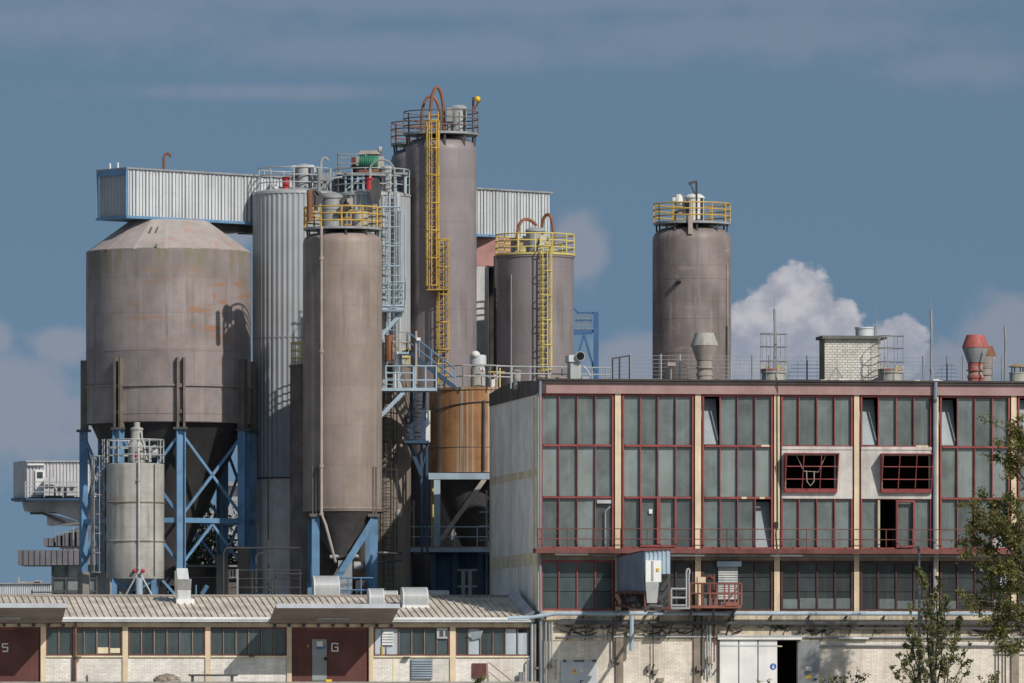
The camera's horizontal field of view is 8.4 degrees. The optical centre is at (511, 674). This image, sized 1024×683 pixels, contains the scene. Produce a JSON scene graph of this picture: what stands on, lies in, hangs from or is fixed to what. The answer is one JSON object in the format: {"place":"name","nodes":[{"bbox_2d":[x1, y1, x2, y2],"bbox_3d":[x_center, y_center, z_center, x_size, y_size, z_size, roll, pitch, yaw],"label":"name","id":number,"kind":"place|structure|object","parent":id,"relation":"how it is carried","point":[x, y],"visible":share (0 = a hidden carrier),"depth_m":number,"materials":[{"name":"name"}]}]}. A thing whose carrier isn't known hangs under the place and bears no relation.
{"place":"outdoors","nodes":[
{"label":"outdoors","id":0,"kind":"place"},
{"bbox_2d":[0,577,50,593],"bbox_3d":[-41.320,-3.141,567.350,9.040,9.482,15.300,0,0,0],"label":"white hall","id":1,"kind":"structure","parent":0,"point":[18,588],"depth_m":559.94,"materials":[{"name":"grey metal"}]},
{"bbox_2d":[31,584,52,593],"bbox_3d":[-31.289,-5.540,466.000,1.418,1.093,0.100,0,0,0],"label":"white fence","id":2,"kind":"object","parent":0,"point":[32,592],"visible":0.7,"depth_m":465.96,"materials":[{"name":"metal"}]},
{"bbox_2d":[11,461,97,525],"bbox_3d":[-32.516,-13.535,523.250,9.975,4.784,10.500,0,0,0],"label":"cabin bridge","id":3,"kind":"structure","parent":0,"point":[46,488],"depth_m":519.99,"materials":[{"name":"metal"}]},
{"bbox_2d":[18,523,111,596],"bbox_3d":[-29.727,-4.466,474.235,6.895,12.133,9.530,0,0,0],"label":"stepped silo house","id":4,"kind":"structure","parent":0,"point":[63,562],"depth_m":470.90,"materials":[{"name":"grey metal"}]},
{"bbox_2d":[51,565,97,596],"bbox_3d":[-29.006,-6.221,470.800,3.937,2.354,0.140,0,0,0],"label":"window frame","id":5,"kind":"structure","parent":4,"relation":"in","point":[52,566],"depth_m":470.72,"materials":[{"name":"metal"}]},
{"bbox_2d":[186,565,236,594],"bbox_3d":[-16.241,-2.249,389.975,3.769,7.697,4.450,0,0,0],"label":"dark shed","id":6,"kind":"structure","parent":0,"point":[201,576],"depth_m":388.00,"materials":[{"name":"grey metal"}]},
{"bbox_2d":[195,482,237,563],"bbox_3d":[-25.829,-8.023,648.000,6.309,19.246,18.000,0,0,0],"label":"grey hall","id":7,"kind":"structure","parent":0,"point":[234,498],"depth_m":640.00,"materials":[{"name":"grey metal"}]},
{"bbox_2d":[195,480,301,594],"bbox_3d":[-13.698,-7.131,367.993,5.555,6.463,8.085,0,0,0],"label":"yard pipework","id":8,"kind":"object","parent":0,"point":[206,587],"visible":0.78,"depth_m":364.18,"materials":[{"name":"metal"}]},
{"bbox_2d":[0,0,1023,596],"label":"sky","id":9,"kind":"structure","parent":0,"point":[867,156],"materials":[{"name":"blue"}]},
{"bbox_2d":[574,308,598,378],"bbox_3d":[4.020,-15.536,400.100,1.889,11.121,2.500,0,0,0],"label":"stair tower","id":10,"kind":"structure","parent":0,"point":[595,360],"depth_m":398.85,"materials":[{"name":"blue metal"}]},
{"label":"ground","id":11,"kind":"structure","parent":0,"visible":0},
{"bbox_2d":[91,422,177,596],"bbox_3d":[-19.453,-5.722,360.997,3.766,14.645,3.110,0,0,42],"label":"pale silo","id":12,"kind":"object","parent":11,"relation":"on","point":[134,541],"visible":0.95,"depth_m":359.85,"materials":[{"name":"grey metal"}]},
{"bbox_2d":[76,219,258,596],"bbox_3d":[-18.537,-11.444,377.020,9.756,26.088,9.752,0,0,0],"label":"plate silo","id":13,"kind":"object","parent":11,"relation":"on","point":[168,334],"visible":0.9,"depth_m":373.73,"materials":[{"name":"grey metal"}]},
{"bbox_2d":[96,152,552,241],"bbox_3d":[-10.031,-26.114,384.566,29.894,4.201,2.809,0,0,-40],"label":"conveyor gallery","id":14,"kind":"object","parent":13,"relation":"on","point":[223,202],"visible":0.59,"depth_m":377.79,"materials":[{"name":"grey metal"}]},
{"bbox_2d":[167,501,237,596],"bbox_3d":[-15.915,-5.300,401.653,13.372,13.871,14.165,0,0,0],"label":"dark bush","id":15,"kind":"object","parent":11,"relation":"on","point":[199,554],"visible":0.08,"depth_m":400.90,"materials":[{"name":"green plant"}]},
{"bbox_2d":[0,588,534,681],"bbox_3d":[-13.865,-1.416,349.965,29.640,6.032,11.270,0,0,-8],"label":"warehouse","id":16,"kind":"structure","parent":11,"relation":"on","point":[270,638],"depth_m":348.47,"materials":[{"name":"beige paint"}]},
{"bbox_2d":[0,627,40,681],"bbox_3d":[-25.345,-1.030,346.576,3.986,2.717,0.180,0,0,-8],"label":"maroon door","id":17,"kind":"structure","parent":16,"relation":"in","point":[19,646],"depth_m":346.66,"materials":[{"name":"red paint"}]},
{"bbox_2d":[46,627,121,655],"bbox_3d":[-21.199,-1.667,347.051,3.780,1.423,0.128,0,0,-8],"label":"window","id":18,"kind":"structure","parent":16,"relation":"in","point":[91,641],"depth_m":347.08,"materials":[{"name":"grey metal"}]},
{"bbox_2d":[128,627,204,655],"bbox_3d":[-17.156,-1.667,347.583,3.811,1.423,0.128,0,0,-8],"label":"window","id":19,"kind":"structure","parent":16,"relation":"in","point":[142,641],"depth_m":347.59,"materials":[{"name":"grey glass"}]},
{"bbox_2d":[175,568,194,603],"bbox_3d":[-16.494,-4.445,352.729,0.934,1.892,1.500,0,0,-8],"label":"cowl vent","id":20,"kind":"object","parent":16,"relation":"on","point":[184,588],"visible":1,"depth_m":352.35,"materials":[{"name":"grey metal"}]},
{"bbox_2d":[211,627,286,655],"bbox_3d":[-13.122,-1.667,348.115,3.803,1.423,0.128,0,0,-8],"label":"window","id":21,"kind":"structure","parent":16,"relation":"in","point":[225,641],"depth_m":348.10,"materials":[{"name":"grey glass"}]},
{"bbox_2d":[312,576,339,594],"bbox_3d":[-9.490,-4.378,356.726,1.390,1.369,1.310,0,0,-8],"label":"roof vent","id":22,"kind":"object","parent":16,"relation":"on","point":[325,585],"visible":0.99,"depth_m":356.19,"materials":[{"name":"metal"}]},
{"bbox_2d":[292,627,368,681],"bbox_3d":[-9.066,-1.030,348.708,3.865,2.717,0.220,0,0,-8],"label":"maroon door","id":23,"kind":"structure","parent":16,"relation":"in","point":[338,654],"depth_m":348.70,"materials":[{"name":"red paint"}]},
{"bbox_2d":[367,588,384,603],"bbox_3d":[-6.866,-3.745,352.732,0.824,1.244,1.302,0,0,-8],"label":"roof vent","id":24,"kind":"object","parent":16,"relation":"on","point":[375,595],"visible":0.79,"depth_m":352.19,"materials":[{"name":"metal"}]},
{"bbox_2d":[384,590,397,594],"bbox_3d":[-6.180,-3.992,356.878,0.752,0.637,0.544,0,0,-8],"label":"roof vent","id":25,"kind":"object","parent":16,"relation":"on","point":[390,592],"visible":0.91,"depth_m":356.71,"materials":[{"name":"metal"}]},
{"bbox_2d":[374,627,449,655],"bbox_3d":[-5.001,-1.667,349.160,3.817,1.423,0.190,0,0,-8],"label":"window","id":26,"kind":"structure","parent":16,"relation":"in","point":[388,641],"depth_m":349.21,"materials":[{"name":"grey glass"}]},
{"bbox_2d":[400,587,428,607],"bbox_3d":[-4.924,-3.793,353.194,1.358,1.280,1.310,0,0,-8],"label":"roof vent","id":27,"kind":"object","parent":16,"relation":"on","point":[414,597],"visible":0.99,"depth_m":352.65,"materials":[{"name":"metal"}]},
{"bbox_2d":[428,590,448,594],"bbox_3d":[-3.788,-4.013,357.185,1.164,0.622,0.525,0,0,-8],"label":"roof vent","id":28,"kind":"object","parent":16,"relation":"on","point":[438,592],"visible":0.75,"depth_m":357.03,"materials":[{"name":"metal"}]},
{"bbox_2d":[456,627,529,655],"bbox_3d":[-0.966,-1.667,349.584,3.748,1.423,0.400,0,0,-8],"label":"window","id":29,"kind":"structure","parent":16,"relation":"in","point":[470,641],"depth_m":349.72,"materials":[{"name":"grey glass"}]},
{"bbox_2d":[0,682,538,682],"bbox_3d":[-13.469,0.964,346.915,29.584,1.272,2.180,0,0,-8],"label":"loading dock","id":30,"kind":"object","parent":11,"relation":"on","point":[266,682],"visible":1,"depth_m":345.99,"materials":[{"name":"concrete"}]},
{"bbox_2d":[153,673,180,681],"bbox_3d":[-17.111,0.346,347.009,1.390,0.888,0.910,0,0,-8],"label":"sand heap","id":31,"kind":"object","parent":30,"relation":"on","point":[166,677],"visible":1,"depth_m":346.71,"materials":[{"name":"beige sand"}]},
{"bbox_2d":[188,674,237,681],"bbox_3d":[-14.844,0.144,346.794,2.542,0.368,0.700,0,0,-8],"label":"dock table","id":32,"kind":"object","parent":30,"relation":"on","point":[230,675],"visible":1,"depth_m":346.54,"materials":[{"name":"metal"}]},
{"bbox_2d":[473,675,486,682],"bbox_3d":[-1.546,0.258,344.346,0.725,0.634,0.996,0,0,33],"label":"weed","id":33,"kind":"object","parent":30,"relation":"on","point":[478,679],"visible":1,"depth_m":344.15,"materials":[{"name":"green plant"}]},
{"bbox_2d":[487,662,512,681],"bbox_3d":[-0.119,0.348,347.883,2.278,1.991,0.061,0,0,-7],"label":"stair handrail","id":34,"kind":"object","parent":30,"relation":"attached to","point":[488,672],"visible":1,"depth_m":347.75,"materials":[{"name":"brown metal"}]},
{"bbox_2d":[252,156,341,593],"bbox_3d":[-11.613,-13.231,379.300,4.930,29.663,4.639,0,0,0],"label":"ribbed silo","id":35,"kind":"object","parent":11,"relation":"on","point":[279,235],"visible":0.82,"depth_m":377.30,"materials":[{"name":"metal"}]},
{"bbox_2d":[289,341,345,594],"bbox_3d":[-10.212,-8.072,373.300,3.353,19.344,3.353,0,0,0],"label":"short tank","id":36,"kind":"object","parent":11,"relation":"on","point":[298,538],"visible":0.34,"depth_m":372.14,"materials":[{"name":"metal"}]},
{"bbox_2d":[302,188,382,594],"bbox_3d":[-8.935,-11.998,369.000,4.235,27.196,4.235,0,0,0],"label":"tan silo","id":37,"kind":"object","parent":11,"relation":"on","point":[342,508],"visible":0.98,"depth_m":367.31,"materials":[{"name":"metal"}]},
{"bbox_2d":[382,331,456,416],"bbox_3d":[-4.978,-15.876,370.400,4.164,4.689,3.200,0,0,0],"label":"access platform","id":38,"kind":"structure","parent":37,"relation":"attached to","point":[390,355],"depth_m":370.37,"materials":[{"name":"blue paint"}]},
{"bbox_2d":[380,196,406,387],"bbox_3d":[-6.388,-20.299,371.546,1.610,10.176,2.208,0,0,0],"label":"ladder tower","id":39,"kind":"structure","parent":38,"relation":"on","point":[397,308],"depth_m":371.22,"materials":[{"name":"grey metal"}]},
{"bbox_2d":[405,392,429,552],"bbox_3d":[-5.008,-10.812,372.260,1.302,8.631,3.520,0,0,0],"label":"stair","id":40,"kind":"object","parent":38,"relation":"hanging from","point":[425,433],"visible":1,"depth_m":371.54,"materials":[{"name":"metal"}]},
{"bbox_2d":[339,552,401,594],"bbox_3d":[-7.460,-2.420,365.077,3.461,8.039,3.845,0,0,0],"label":"yard machinery","id":41,"kind":"object","parent":11,"relation":"on","point":[361,587],"visible":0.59,"depth_m":364.95,"materials":[{"name":"blue paint"}]},
{"bbox_2d":[333,159,410,364],"bbox_3d":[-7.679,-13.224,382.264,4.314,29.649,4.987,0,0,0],"label":"ribbed silo","id":42,"kind":"object","parent":11,"relation":"on","point":[378,189],"visible":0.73,"depth_m":380.82,"materials":[{"name":"metal"}]},
{"bbox_2d":[336,153,407,193],"bbox_3d":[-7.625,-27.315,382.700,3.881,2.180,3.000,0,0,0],"label":"drive deck","id":43,"kind":"structure","parent":42,"relation":"on","point":[405,174],"depth_m":381.33,"materials":[{"name":"grey metal"}]},
{"bbox_2d":[351,146,383,171],"bbox_3d":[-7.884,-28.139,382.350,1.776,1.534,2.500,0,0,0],"label":"gear drive","id":44,"kind":"structure","parent":43,"relation":"on","point":[369,158],"depth_m":382.10,"materials":[{"name":"green paint"}]},
{"bbox_2d":[352,341,410,594],"bbox_3d":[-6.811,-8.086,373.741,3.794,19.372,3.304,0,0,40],"label":"short tank","id":45,"kind":"object","parent":11,"relation":"on","point":[394,526],"visible":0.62,"depth_m":372.51,"materials":[{"name":"metal"}]},
{"bbox_2d":[391,120,446,182],"bbox_3d":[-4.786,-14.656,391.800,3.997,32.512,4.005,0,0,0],"label":"tall silo","id":46,"kind":"object","parent":11,"relation":"on","point":[398,159],"visible":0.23,"depth_m":390.79,"materials":[{"name":"grey metal"}]},
{"bbox_2d":[403,86,480,589],"bbox_3d":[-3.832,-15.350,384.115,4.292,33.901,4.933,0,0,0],"label":"tall silo","id":47,"kind":"object","parent":11,"relation":"on","point":[441,164],"visible":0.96,"depth_m":382.82,"materials":[{"name":"grey concrete"}]},
{"bbox_2d":[410,526,489,594],"bbox_3d":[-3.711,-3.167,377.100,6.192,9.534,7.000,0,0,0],"label":"blue platform","id":48,"kind":"structure","parent":11,"relation":"on","point":[454,550],"depth_m":374.07,"materials":[{"name":"paint"}]},
{"bbox_2d":[411,500,413,546],"bbox_3d":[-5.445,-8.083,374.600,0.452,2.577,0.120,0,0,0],"label":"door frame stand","id":49,"kind":"object","parent":48,"relation":"on","point":[412,510],"depth_m":374.54,"materials":[{"name":"grey metal"}]},
{"bbox_2d":[429,387,499,594],"bbox_3d":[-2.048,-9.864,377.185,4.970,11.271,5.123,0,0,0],"label":"streaked tank","id":50,"kind":"object","parent":48,"relation":"on","point":[459,459],"visible":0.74,"depth_m":375.06,"materials":[{"name":"metal"}]},
{"bbox_2d":[440,365,512,387],"bbox_3d":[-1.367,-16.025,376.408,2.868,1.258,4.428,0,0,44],"label":"tank railing","id":51,"kind":"object","parent":50,"relation":"on","point":[489,376],"visible":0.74,"depth_m":374.72,"materials":[{"name":"metal"}]},
{"bbox_2d":[470,351,485,386],"bbox_3d":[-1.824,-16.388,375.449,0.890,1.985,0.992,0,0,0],"label":"domed vent","id":52,"kind":"object","parent":50,"relation":"on","point":[476,358],"visible":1,"depth_m":375.13,"materials":[{"name":"white metal"}]},
{"bbox_2d":[491,373,495,386],"bbox_3d":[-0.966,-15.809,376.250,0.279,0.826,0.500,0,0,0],"label":"junction box","id":53,"kind":"object","parent":50,"relation":"on","point":[493,379],"visible":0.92,"depth_m":376.00,"materials":[{"name":"white paint"}]},
{"bbox_2d":[436,552,489,594],"bbox_3d":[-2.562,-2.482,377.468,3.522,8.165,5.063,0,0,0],"label":"plant room","id":54,"kind":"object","parent":11,"relation":"on","point":[467,573],"visible":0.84,"depth_m":375.20,"materials":[{"name":"blue paint"}]},
{"bbox_2d":[458,569,477,594],"bbox_3d":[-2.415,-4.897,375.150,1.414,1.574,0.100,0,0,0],"label":"window","id":55,"kind":"structure","parent":54,"relation":"in","point":[467,578],"depth_m":375.20,"materials":[{"name":"glass"}]},
{"bbox_2d":[477,236,511,546],"bbox_3d":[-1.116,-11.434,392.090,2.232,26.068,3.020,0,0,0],"label":"gallery tower","id":56,"kind":"structure","parent":11,"relation":"on","point":[486,250],"depth_m":390.60,"materials":[{"name":"white metal"}]},
{"bbox_2d":[489,242,563,546],"bbox_3d":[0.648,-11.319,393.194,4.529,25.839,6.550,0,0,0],"label":"capped silo","id":57,"kind":"object","parent":11,"relation":"on","point":[492,315],"visible":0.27,"depth_m":392.85,"materials":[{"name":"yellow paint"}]},
{"bbox_2d":[495,213,574,386],"bbox_3d":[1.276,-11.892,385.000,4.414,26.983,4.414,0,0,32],"label":"capped silo","id":58,"kind":"object","parent":11,"relation":"on","point":[535,302],"visible":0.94,"depth_m":383.20,"materials":[{"name":"grey paint"}]},
{"bbox_2d":[652,180,730,379],"bbox_3d":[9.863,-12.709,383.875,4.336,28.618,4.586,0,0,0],"label":"lone silo","id":59,"kind":"object","parent":11,"relation":"on","point":[691,273],"visible":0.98,"depth_m":382.25,"materials":[{"name":"grey concrete"}]},
{"bbox_2d":[489,376,1023,682],"bbox_3d":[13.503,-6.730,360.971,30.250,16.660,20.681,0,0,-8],"label":"factory hall","id":60,"kind":"structure","parent":11,"relation":"on","point":[809,515],"depth_m":351.58,"materials":[{"name":"grey concrete"}]},
{"bbox_2d":[512,369,521,389],"bbox_3d":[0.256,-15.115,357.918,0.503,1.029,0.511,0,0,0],"label":"roof drum","id":61,"kind":"object","parent":60,"relation":"on","point":[516,378],"visible":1,"depth_m":357.75,"materials":[{"name":"white metal"}]},
{"bbox_2d":[496,366,611,388],"bbox_3d":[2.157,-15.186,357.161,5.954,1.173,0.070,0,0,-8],"label":"roof handrail","id":62,"kind":"object","parent":60,"relation":"on","point":[561,373],"visible":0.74,"depth_m":357.10,"materials":[{"name":"metal"}]},
{"bbox_2d":[565,351,590,378],"bbox_3d":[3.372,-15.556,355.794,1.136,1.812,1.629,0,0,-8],"label":"blower unit","id":63,"kind":"object","parent":60,"relation":"on","point":[573,366],"visible":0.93,"depth_m":355.28,"materials":[{"name":"metal"}]},
{"bbox_2d":[542,394,613,547],"bbox_3d":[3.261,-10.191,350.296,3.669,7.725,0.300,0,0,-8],"label":"window","id":64,"kind":"structure","parent":60,"relation":"in","point":[567,419],"depth_m":350.41,"materials":[{"name":"grey glass"}]},
{"bbox_2d":[542,560,613,610],"bbox_3d":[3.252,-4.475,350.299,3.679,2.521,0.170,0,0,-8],"label":"window","id":65,"kind":"structure","parent":60,"relation":"in","point":[557,575],"depth_m":350.32,"materials":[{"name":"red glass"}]},
{"bbox_2d":[560,660,596,682],"bbox_3d":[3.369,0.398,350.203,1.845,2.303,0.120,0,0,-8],"label":"metal door","id":66,"kind":"structure","parent":60,"relation":"in","point":[576,671],"depth_m":350.15,"materials":[{"name":"metal"}]},
{"bbox_2d":[612,355,629,378],"bbox_3d":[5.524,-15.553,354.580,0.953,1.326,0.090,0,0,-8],"label":"gate","id":67,"kind":"structure","parent":60,"relation":"on","point":[619,366],"depth_m":354.55,"materials":[{"name":"metal"}]},
{"bbox_2d":[611,548,671,612],"bbox_3d":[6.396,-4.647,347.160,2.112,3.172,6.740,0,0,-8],"label":"loading hood","id":68,"kind":"object","parent":60,"relation":"attached to","point":[636,570],"visible":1,"depth_m":344.25,"materials":[{"name":"blue paint"}]},
{"bbox_2d":[622,394,693,548],"bbox_3d":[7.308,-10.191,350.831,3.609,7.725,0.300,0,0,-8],"label":"window","id":69,"kind":"structure","parent":60,"relation":"in","point":[658,432],"depth_m":350.92,"materials":[{"name":"grey glass"}]},
{"bbox_2d":[622,561,693,610],"bbox_3d":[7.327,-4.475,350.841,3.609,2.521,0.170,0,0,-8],"label":"window","id":70,"kind":"structure","parent":60,"relation":"in","point":[677,569],"depth_m":351.00,"materials":[{"name":"grey glass"}]},
{"bbox_2d":[666,362,675,378],"bbox_3d":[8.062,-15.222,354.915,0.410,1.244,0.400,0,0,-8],"label":"roof lamp","id":71,"kind":"object","parent":60,"relation":"on","point":[670,364],"visible":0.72,"depth_m":354.74,"materials":[{"name":"metal"}]},
{"bbox_2d":[629,354,739,379],"bbox_3d":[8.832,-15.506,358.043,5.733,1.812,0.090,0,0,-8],"label":"roof fence","id":72,"kind":"object","parent":60,"relation":"on","point":[679,363],"visible":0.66,"depth_m":357.98,"materials":[{"name":"metal"}]},
{"bbox_2d":[691,333,717,378],"bbox_3d":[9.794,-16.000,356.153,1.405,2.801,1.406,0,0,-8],"label":"exhaust stack","id":73,"kind":"object","parent":60,"relation":"on","point":[704,346],"visible":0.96,"depth_m":355.75,"materials":[{"name":"white metal"}]},
{"bbox_2d":[687,574,741,625],"bbox_3d":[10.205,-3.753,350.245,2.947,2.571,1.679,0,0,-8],"label":"service platform","id":74,"kind":"structure","parent":60,"relation":"attached to","point":[734,605],"depth_m":349.55,"materials":[{"name":"red metal"}]},
{"bbox_2d":[670,568,690,608],"bbox_3d":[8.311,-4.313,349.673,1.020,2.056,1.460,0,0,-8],"label":"access gate","id":75,"kind":"structure","parent":74,"relation":"attached to","point":[678,606],"depth_m":349.00,"materials":[{"name":"metal"}]},
{"bbox_2d":[719,640,738,682],"bbox_3d":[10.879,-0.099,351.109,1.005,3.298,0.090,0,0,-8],"label":"sliding door","id":76,"kind":"structure","parent":60,"relation":"in","point":[728,649],"depth_m":351.09,"materials":[{"name":"white paint"}]},
{"bbox_2d":[701,395,772,548],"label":"window","id":77,"kind":"structure","parent":60,"relation":"in","point":[736,468],"depth_m":351.43,"materials":[{"name":"grey glass"}]},
{"bbox_2d":[702,561,772,610],"bbox_3d":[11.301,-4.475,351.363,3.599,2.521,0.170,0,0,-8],"label":"window","id":78,"kind":"structure","parent":60,"relation":"in","point":[751,574],"depth_m":351.43,"materials":[{"name":"grey glass"}]},
{"bbox_2d":[738,640,757,682],"bbox_3d":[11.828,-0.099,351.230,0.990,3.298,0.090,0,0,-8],"label":"sliding door","id":79,"kind":"structure","parent":60,"relation":"in","point":[747,649],"depth_m":351.18,"materials":[{"name":"white paint"}]},
{"bbox_2d":[757,640,777,682],"bbox_3d":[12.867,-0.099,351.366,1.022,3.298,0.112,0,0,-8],"label":"sliding door","id":80,"kind":"structure","parent":60,"relation":"in","point":[766,649],"depth_m":351.35,"materials":[{"name":"white paint"}]},
{"bbox_2d":[760,333,786,379],"bbox_3d":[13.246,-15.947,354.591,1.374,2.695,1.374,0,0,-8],"label":"hatch cage","id":81,"kind":"object","parent":60,"relation":"on","point":[770,373],"visible":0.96,"depth_m":354.14,"materials":[{"name":"grey metal"}]},
{"bbox_2d":[773,291,775,367],"bbox_3d":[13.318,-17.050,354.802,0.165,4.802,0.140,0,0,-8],"label":"lightning rod","id":82,"kind":"object","parent":60,"relation":"on","point":[774,319],"visible":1,"depth_m":354.74,"materials":[{"name":"grey metal"}]},
{"bbox_2d":[758,395,852,548],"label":"window","id":83,"kind":"structure","parent":60,"relation":"in","point":[810,425],"depth_m":351.95,"materials":[{"name":"grey glass"}]},
{"bbox_2d":[798,641,818,682],"bbox_3d":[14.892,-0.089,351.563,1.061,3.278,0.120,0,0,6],"label":"hinged door","id":84,"kind":"structure","parent":60,"relation":"in","point":[808,651],"depth_m":351.61,"materials":[{"name":"grey metal"}]},
{"bbox_2d":[781,561,852,610],"bbox_3d":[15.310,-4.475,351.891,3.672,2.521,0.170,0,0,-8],"label":"window","id":85,"kind":"structure","parent":60,"relation":"in","point":[837,576],"depth_m":351.86,"materials":[{"name":"grey glass"}]},
{"bbox_2d":[828,367,844,379],"bbox_3d":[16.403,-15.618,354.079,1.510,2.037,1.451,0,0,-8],"label":"lightning rod","id":86,"kind":"object","parent":60,"relation":"on","point":[838,372],"visible":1,"depth_m":354.19,"materials":[{"name":"grey metal"}]},
{"bbox_2d":[816,326,886,379],"bbox_3d":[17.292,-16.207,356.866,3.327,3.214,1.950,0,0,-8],"label":"roof penthouse","id":87,"kind":"object","parent":60,"relation":"on","point":[855,357],"visible":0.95,"depth_m":356.15,"materials":[{"name":"brick"}]},
{"bbox_2d":[740,355,1003,380],"bbox_3d":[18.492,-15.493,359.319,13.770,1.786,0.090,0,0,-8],"label":"roof fence","id":88,"kind":"object","parent":60,"relation":"on","point":[922,365],"visible":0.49,"depth_m":359.64,"materials":[{"name":"metal"}]},
{"bbox_2d":[878,335,903,379],"bbox_3d":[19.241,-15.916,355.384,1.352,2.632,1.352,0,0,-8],"label":"hatch cage","id":89,"kind":"object","parent":60,"relation":"on","point":[887,373],"visible":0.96,"depth_m":354.97,"materials":[{"name":"grey metal"}]},
{"bbox_2d":[860,561,931,610],"bbox_3d":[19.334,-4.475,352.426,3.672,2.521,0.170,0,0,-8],"label":"window","id":90,"kind":"structure","parent":60,"relation":"in","point":[884,585],"depth_m":352.38,"materials":[{"name":"grey glass"}]},
{"bbox_2d":[859,396,933,548],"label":"window","id":91,"kind":"structure","parent":60,"relation":"in","point":[888,472],"depth_m":352.46,"materials":[{"name":"grey glass"}]},
{"bbox_2d":[914,310,942,380],"bbox_3d":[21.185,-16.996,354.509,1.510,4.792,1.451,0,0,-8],"label":"lightning rod","id":92,"kind":"object","parent":60,"relation":"on","point":[931,347],"visible":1,"depth_m":354.60,"materials":[{"name":"grey metal"}]},
{"bbox_2d":[938,396,1009,548],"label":"window","id":93,"kind":"structure","parent":60,"relation":"in","point":[962,468],"depth_m":352.98,"materials":[{"name":"grey glass"}]},
{"bbox_2d":[940,561,1009,610],"bbox_3d":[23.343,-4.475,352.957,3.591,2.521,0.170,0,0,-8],"label":"window","id":94,"kind":"structure","parent":60,"relation":"in","point":[953,575],"depth_m":352.89,"materials":[{"name":"grey glass"}]},
{"bbox_2d":[962,335,988,380],"bbox_3d":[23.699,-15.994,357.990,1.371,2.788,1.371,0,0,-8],"label":"exhaust stack","id":95,"kind":"object","parent":60,"relation":"on","point":[975,348],"visible":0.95,"depth_m":357.60,"materials":[{"name":"red metal"}]},
{"bbox_2d":[983,346,995,380],"bbox_3d":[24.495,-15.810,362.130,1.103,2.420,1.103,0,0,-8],"label":"exhaust stack","id":96,"kind":"object","parent":60,"relation":"on","point":[990,352],"visible":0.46,"depth_m":361.80,"materials":[{"name":"white metal"}]},
{"bbox_2d":[1004,326,1006,380],"bbox_3d":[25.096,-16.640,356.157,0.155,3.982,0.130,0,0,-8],"label":"lightning rod","id":97,"kind":"object","parent":60,"relation":"on","point":[1005,352],"visible":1,"depth_m":356.11,"materials":[{"name":"grey metal"}]},
{"bbox_2d":[1009,364,1023,380],"bbox_3d":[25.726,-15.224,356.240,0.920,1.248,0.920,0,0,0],"label":"capped chimney","id":98,"kind":"object","parent":60,"relation":"on","point":[1016,376],"visible":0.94,"depth_m":355.91,"materials":[{"name":"metal"}]},
{"bbox_2d":[1017,396,1023,548],"bbox_3d":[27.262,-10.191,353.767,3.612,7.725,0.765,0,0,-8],"label":"window","id":99,"kind":"structure","parent":60,"relation":"in","point":[1020,403],"depth_m":353.33,"materials":[{"name":"red paint"}]},
{"bbox_2d":[1018,567,1023,604],"bbox_3d":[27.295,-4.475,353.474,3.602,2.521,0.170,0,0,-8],"label":"window","id":100,"kind":"structure","parent":60,"relation":"in","point":[1021,599],"depth_m":353.24,"materials":[{"name":"grey glass"}]},
{"bbox_2d":[818,676,836,682],"bbox_3d":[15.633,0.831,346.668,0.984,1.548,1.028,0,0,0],"label":"weed","id":101,"kind":"object","parent":11,"relation":"on","point":[820,678],"visible":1,"depth_m":346.59,"materials":[{"name":"green plant"}]},
{"bbox_2d":[828,674,848,682],"bbox_3d":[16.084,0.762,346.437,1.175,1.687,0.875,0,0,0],"label":"weed","id":102,"kind":"object","parent":11,"relation":"on","point":[844,679],"visible":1,"depth_m":346.24,"materials":[{"name":"green plant"}]},
{"bbox_2d":[832,666,870,682],"bbox_3d":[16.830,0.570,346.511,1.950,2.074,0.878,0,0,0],"label":"weed","id":103,"kind":"object","parent":11,"relation":"on","point":[859,677],"visible":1,"depth_m":346.52,"materials":[{"name":"green plant"}]},
{"bbox_2d":[914,546,920,679],"bbox_3d":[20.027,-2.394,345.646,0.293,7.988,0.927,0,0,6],"label":"lamp post","id":104,"kind":"object","parent":11,"relation":"on","point":[919,600],"visible":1,"depth_m":345.94,"materials":[{"name":"metal"}]},
{"bbox_2d":[889,566,973,682],"bbox_3d":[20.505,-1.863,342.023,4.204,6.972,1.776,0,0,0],"label":"young poplar","id":105,"kind":"object","parent":11,"relation":"on","point":[944,667],"visible":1,"depth_m":341.84,"materials":[{"name":"green plant"}]},
{"bbox_2d":[951,411,1023,657],"bbox_3d":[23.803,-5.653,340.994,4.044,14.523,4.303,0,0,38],"label":"olive tree","id":106,"kind":"object","parent":11,"relation":"on","point":[1009,534],"visible":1,"depth_m":340.79,"materials":[{"name":"green plant"}]},
{"bbox_2d":[977,670,999,682],"bbox_3d":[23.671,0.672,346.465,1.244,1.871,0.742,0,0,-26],"label":"weed","id":107,"kind":"object","parent":11,"relation":"on","point":[995,678],"visible":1,"depth_m":346.45,"materials":[{"name":"green plant"}]}
]}

